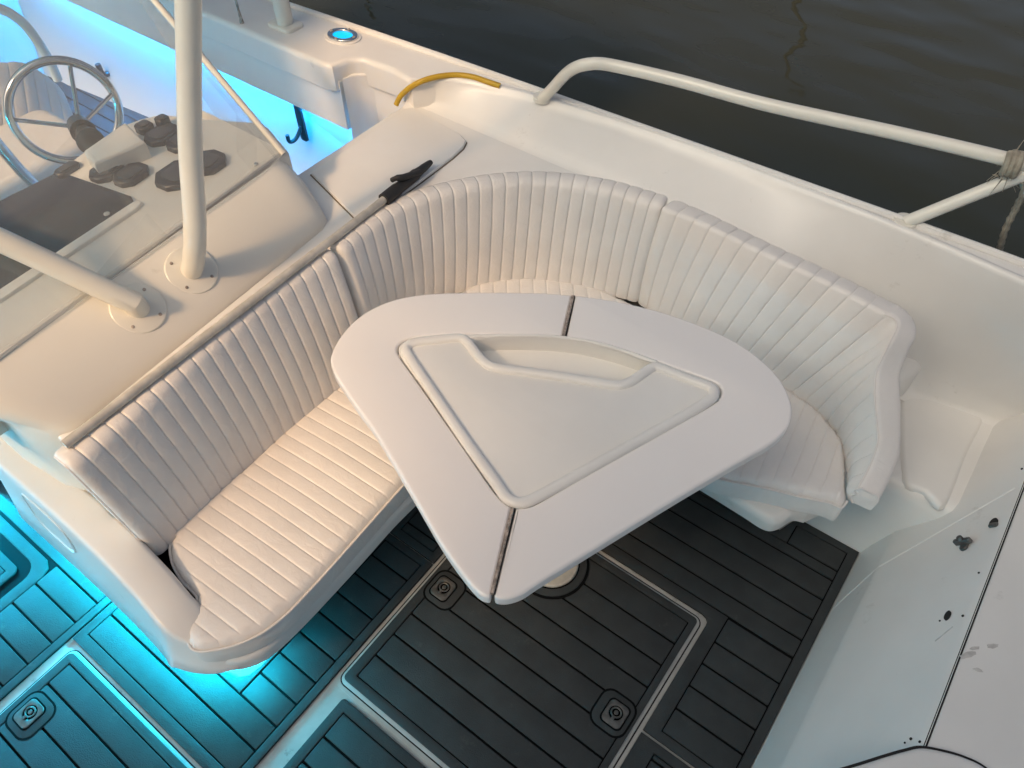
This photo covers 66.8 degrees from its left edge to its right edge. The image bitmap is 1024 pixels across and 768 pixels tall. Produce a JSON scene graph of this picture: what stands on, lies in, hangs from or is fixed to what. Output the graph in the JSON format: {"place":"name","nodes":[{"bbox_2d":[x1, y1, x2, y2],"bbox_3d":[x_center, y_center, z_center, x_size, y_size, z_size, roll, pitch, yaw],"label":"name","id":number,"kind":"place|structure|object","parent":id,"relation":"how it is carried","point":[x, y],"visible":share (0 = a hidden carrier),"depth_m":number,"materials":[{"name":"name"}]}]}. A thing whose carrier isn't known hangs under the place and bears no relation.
{"place":"outdoors","nodes":[
{"label":"outdoors","id":0,"kind":"place"},
{"bbox_2d":[0,521,843,767],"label":"floor","id":1,"kind":"structure","parent":0,"point":[303,728],"depth_m":1.92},
{"bbox_2d":[0,480,111,700],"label":"foam mat","id":2,"kind":"object","parent":1,"relation":"on","point":[53,600],"visible":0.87,"depth_m":2.10,"materials":[{"name":"black rubber"}]},
{"bbox_2d":[48,76,148,136],"bbox_3d":[-2.295,-0.951,3.390,1.050,0.010,1.500,30,56,23],"label":"foam mat","id":3,"kind":"object","parent":1,"relation":"on","point":[102,120],"visible":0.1,"depth_m":3.66,"materials":[{"name":"black"}]},
{"bbox_2d":[0,646,201,767],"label":"hatch lid","id":4,"kind":"object","parent":1,"relation":"on","point":[160,733],"visible":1,"depth_m":1.94,"materials":[{"name":"plastic"}]},
{"bbox_2d":[12,697,45,730],"bbox_3d":[-1.188,0.812,1.910,0.060,0.012,0.068,30,56,23],"label":"lift latch","id":5,"kind":"object","parent":4,"relation":"attached to","point":[28,713],"visible":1,"depth_m":1.91,"materials":[{"name":"metal"}]},
{"bbox_2d":[0,653,186,767],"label":"foam mat","id":6,"kind":"object","parent":4,"relation":"on","point":[88,719],"visible":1,"depth_m":1.88,"materials":[{"name":"black rubber"}]},
{"bbox_2d":[0,0,326,493],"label":"helm console","id":7,"kind":"object","parent":1,"relation":"on","point":[109,206],"visible":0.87,"depth_m":1.90,"materials":[{"name":"white plastic"}]},
{"bbox_2d":[0,227,166,332],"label":"hardtop stanchion","id":8,"kind":"object","parent":7,"relation":"attached to","point":[137,308],"visible":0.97,"depth_m":1.70,"materials":[{"name":"white paint"}]},
{"bbox_2d":[164,0,217,293],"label":"hardtop stanchion","id":9,"kind":"object","parent":7,"relation":"attached to","point":[190,265],"visible":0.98,"depth_m":1.69,"materials":[{"name":"white paint"}]},
{"bbox_2d":[72,533,432,767],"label":"foam mat","id":10,"kind":"object","parent":1,"relation":"on","point":[222,720],"visible":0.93,"depth_m":1.98,"materials":[{"name":"black rubber"}]},
{"bbox_2d":[283,699,425,767],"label":"foam mat","id":11,"kind":"object","parent":1,"relation":"on","point":[346,734],"visible":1,"depth_m":1.86,"materials":[{"name":"black rubber"}]},
{"bbox_2d":[390,506,442,563],"bbox_3d":[-0.195,0.369,2.286,0.170,0.010,0.310,30,56,23],"label":"foam mat","id":12,"kind":"object","parent":1,"relation":"on","point":[411,529],"visible":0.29,"depth_m":2.23,"materials":[{"name":"black rubber"}]},
{"bbox_2d":[0,290,846,673],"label":"settee base","id":13,"kind":"object","parent":1,"relation":"on","point":[118,564],"visible":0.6,"depth_m":1.81,"materials":[{"name":"white plastic"}]},
{"bbox_2d":[168,387,409,661],"bbox_3d":[-0.506,0.279,1.943,0.395,0.087,0.864,30,56,23],"label":"seat cushion","id":14,"kind":"object","parent":13,"relation":"on","point":[268,545],"visible":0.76,"depth_m":1.84,"materials":[{"name":"leather"}]},
{"bbox_2d":[398,278,631,357],"bbox_3d":[0.021,-0.059,2.221,0.719,0.087,0.753,30,56,23],"label":"seat cushion","id":15,"kind":"object","parent":13,"relation":"on","point":[523,285],"visible":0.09,"depth_m":2.36,"materials":[{"name":"leather"}]},
{"bbox_2d":[703,388,847,520],"bbox_3d":[0.591,0.106,2.080,0.679,0.087,0.422,30,56,23],"label":"seat cushion","id":16,"kind":"object","parent":13,"relation":"on","point":[799,466],"visible":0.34,"depth_m":1.95,"materials":[{"name":"leather"}]},
{"bbox_2d":[337,551,703,767],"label":"hatch lid","id":17,"kind":"object","parent":1,"relation":"on","point":[395,728],"visible":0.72,"depth_m":1.97,"materials":[{"name":"white plastic"}]},
{"bbox_2d":[429,575,457,601],"bbox_3d":[-0.187,0.558,2.116,0.060,0.012,0.068,30,56,23],"label":"lift latch","id":18,"kind":"object","parent":17,"relation":"attached to","point":[443,588],"visible":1,"depth_m":2.11,"materials":[{"name":"metal"}]},
{"bbox_2d":[344,520,696,767],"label":"foam mat","id":19,"kind":"object","parent":17,"relation":"on","point":[463,676],"visible":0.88,"depth_m":1.98,"materials":[{"name":"black rubber"}]},
{"bbox_2d":[331,293,790,604],"bbox_3d":[0.095,0.178,2.009,0.852,0.660,0.820,-26,55,-20],"label":"folding table","id":20,"kind":"object","parent":19,"relation":"on","point":[596,426],"visible":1,"depth_m":1.69,"materials":[{"name":"plastic"}]},
{"bbox_2d":[600,698,630,730],"bbox_3d":[0.253,0.811,1.905,0.060,0.012,0.068,30,56,23],"label":"lift latch","id":21,"kind":"object","parent":17,"relation":"attached to","point":[615,713],"visible":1,"depth_m":1.90,"materials":[{"name":"metal"}]},
{"bbox_2d":[620,732,689,767],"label":"foam mat","id":22,"kind":"object","parent":1,"relation":"on","point":[646,751],"visible":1,"depth_m":1.85,"materials":[{"name":"black rubber"}]},
{"bbox_2d":[601,490,858,767],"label":"foam mat","id":23,"kind":"object","parent":1,"relation":"on","point":[760,600],"visible":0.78,"depth_m":2.09,"materials":[{"name":"black rubber"}]},
{"bbox_2d":[751,414,1023,767],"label":"foredeck","id":24,"kind":"object","parent":1,"relation":"on","point":[894,660],"visible":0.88,"depth_m":1.71,"materials":[{"name":"paint"}]},
{"bbox_2d":[841,746,986,767],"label":"step lid","id":25,"kind":"object","parent":24,"relation":"attached to","point":[920,757],"visible":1,"depth_m":1.43,"materials":[{"name":"white plastic"}]},
{"bbox_2d":[944,610,950,620],"bbox_3d":[0.943,0.501,1.679,0.011,0.014,0.026,30,56,23],"label":"cable hole","id":26,"kind":"object","parent":24,"relation":"attached to","point":[947,615],"visible":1,"depth_m":1.68,"materials":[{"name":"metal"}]},
{"bbox_2d":[953,535,972,550],"bbox_3d":[1.053,0.368,1.814,0.031,0.043,0.040,30,56,23],"label":"turn button","id":27,"kind":"object","parent":24,"relation":"attached to","point":[962,542],"visible":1,"depth_m":1.81,"materials":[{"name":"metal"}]},
{"bbox_2d":[988,518,997,527],"bbox_3d":[1.117,0.321,1.798,0.015,0.024,0.030,30,56,23],"label":"vent fitting","id":28,"kind":"object","parent":24,"relation":"attached to","point":[993,522],"visible":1,"depth_m":1.79,"materials":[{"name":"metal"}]},
{"bbox_2d":[806,357,992,552],"bbox_3d":[1.141,0.221,2.137,0.443,0.420,0.460,30,56,23],"label":"seat end moulding","id":29,"kind":"object","parent":1,"relation":"on","point":[941,447],"visible":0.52,"depth_m":2.07,"materials":[{"name":"white plastic"}]},
{"bbox_3d":[-1.762,0.633,2.078,0.502,0.004,0.737,30,56,23],"label":"hatch lid","id":30,"kind":"object","parent":1,"relation":"on","visible":0},
{"bbox_2d":[0,551,17,586],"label":"foam mat","id":31,"kind":"object","parent":30,"relation":"on","point":[8,569],"visible":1,"depth_m":2.16,"materials":[{"name":"black"}]},
{"bbox_2d":[289,0,1023,258],"bbox_3d":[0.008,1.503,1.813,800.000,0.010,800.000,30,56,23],"label":"water","id":32,"kind":"structure","parent":0,"point":[953,69],"depth_m":4.60,"materials":[{"name":"grey liquid"}]},
{"bbox_2d":[0,0,1023,440],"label":"boat hull","id":33,"kind":"object","parent":32,"relation":"on","point":[958,298],"visible":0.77,"depth_m":2.29,"materials":[{"name":"white paint"}]},
{"bbox_2d":[95,63,109,76],"bbox_3d":[-1.849,-1.517,3.536,0.058,0.260,0.134,35,58,25],"label":"wall hook","id":34,"kind":"object","parent":33,"relation":"attached to","point":[98,66],"depth_m":3.57,"materials":[{"name":"silver plastic"}]},
{"bbox_2d":[54,249,357,554],"bbox_3d":[-0.680,0.027,1.931,0.196,0.360,0.808,30,56,23],"label":"backrest cushion","id":35,"kind":"object","parent":33,"relation":"attached to","point":[157,465],"visible":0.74,"depth_m":1.84,"materials":[{"name":"leather"}]},
{"bbox_2d":[235,0,243,23],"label":"line tail","id":36,"kind":"object","parent":33,"relation":"on","point":[241,21],"visible":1,"depth_m":2.62},
{"bbox_2d":[268,0,302,33],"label":"canopy post","id":37,"kind":"object","parent":33,"relation":"on","point":[284,21],"visible":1,"depth_m":2.60,"materials":[{"name":"white metal"}]},
{"bbox_2d":[285,105,308,143],"bbox_3d":[-0.853,-1.008,3.036,0.036,0.160,0.082,35,58,25],"label":"wall hook","id":38,"kind":"object","parent":33,"relation":"attached to","point":[302,131],"depth_m":3.06,"materials":[{"name":"black metal"}]},
{"bbox_2d":[324,28,360,44],"bbox_3d":[-0.563,-1.153,2.587,0.131,0.032,0.104,30,56,23],"label":"rod holder","id":39,"kind":"object","parent":33,"relation":"attached to","point":[343,36],"visible":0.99,"depth_m":2.57,"materials":[{"name":"silver metal"}]},
{"bbox_2d":[310,109,466,217],"bbox_3d":[-0.364,-0.651,2.281,0.286,0.014,0.516,30,56,23],"label":"shelf locker lid","id":40,"kind":"object","parent":33,"relation":"on","point":[353,181],"visible":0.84,"depth_m":2.28,"materials":[{"name":"white plastic"}]},
{"bbox_2d":[60,160,432,448],"bbox_3d":[-0.576,-0.261,1.910,0.042,0.057,1.210,28,56,21],"label":"boat hook","id":41,"kind":"object","parent":40,"relation":"on","point":[394,191],"visible":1,"depth_m":1.85,"materials":[{"name":"metal"}]},
{"bbox_2d":[394,72,500,105],"bbox_3d":[-0.204,-0.915,2.429,0.348,0.114,0.055,6,51,5],"label":"yellow hose","id":42,"kind":"object","parent":33,"relation":"on","point":[418,82],"visible":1,"depth_m":2.39,"materials":[{"name":"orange rubber"}]},
{"bbox_2d":[328,171,667,317],"bbox_3d":[-0.046,-0.382,2.256,0.965,0.346,0.333,-13,52,-11],"label":"backrest cushion","id":43,"kind":"object","parent":33,"relation":"attached to","point":[464,234],"visible":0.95,"depth_m":2.21,"materials":[{"name":"leather"}]},
{"bbox_2d":[638,200,915,509],"bbox_3d":[0.731,-0.137,2.050,0.296,0.352,0.902,-27,55,-20],"label":"backrest cushion","id":44,"kind":"object","parent":33,"relation":"attached to","point":[832,348],"visible":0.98,"depth_m":2.00,"materials":[{"name":"leather"}]},
{"bbox_2d":[533,57,1023,228],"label":"grab rail","id":45,"kind":"object","parent":33,"relation":"attached to","point":[564,75],"visible":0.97,"depth_m":1.90,"materials":[{"name":"white metal"}]},
{"bbox_2d":[987,140,1023,250],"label":"mooring rope","id":46,"kind":"object","parent":45,"relation":"hanging from","point":[1011,166],"visible":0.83,"depth_m":1.79,"materials":[{"name":"beige fabric"}]},
{"bbox_3d":[-1.320,-0.395,2.924,1.280,0.010,1.500,30,56,23],"label":"foam mat","id":47,"kind":"object","parent":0,"visible":0},
{"bbox_2d":[0,4,83,199],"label":"helm chair","id":48,"kind":"object","parent":47,"relation":"on","point":[40,96],"visible":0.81,"depth_m":2.60,"materials":[{"name":"leather"}]}
]}

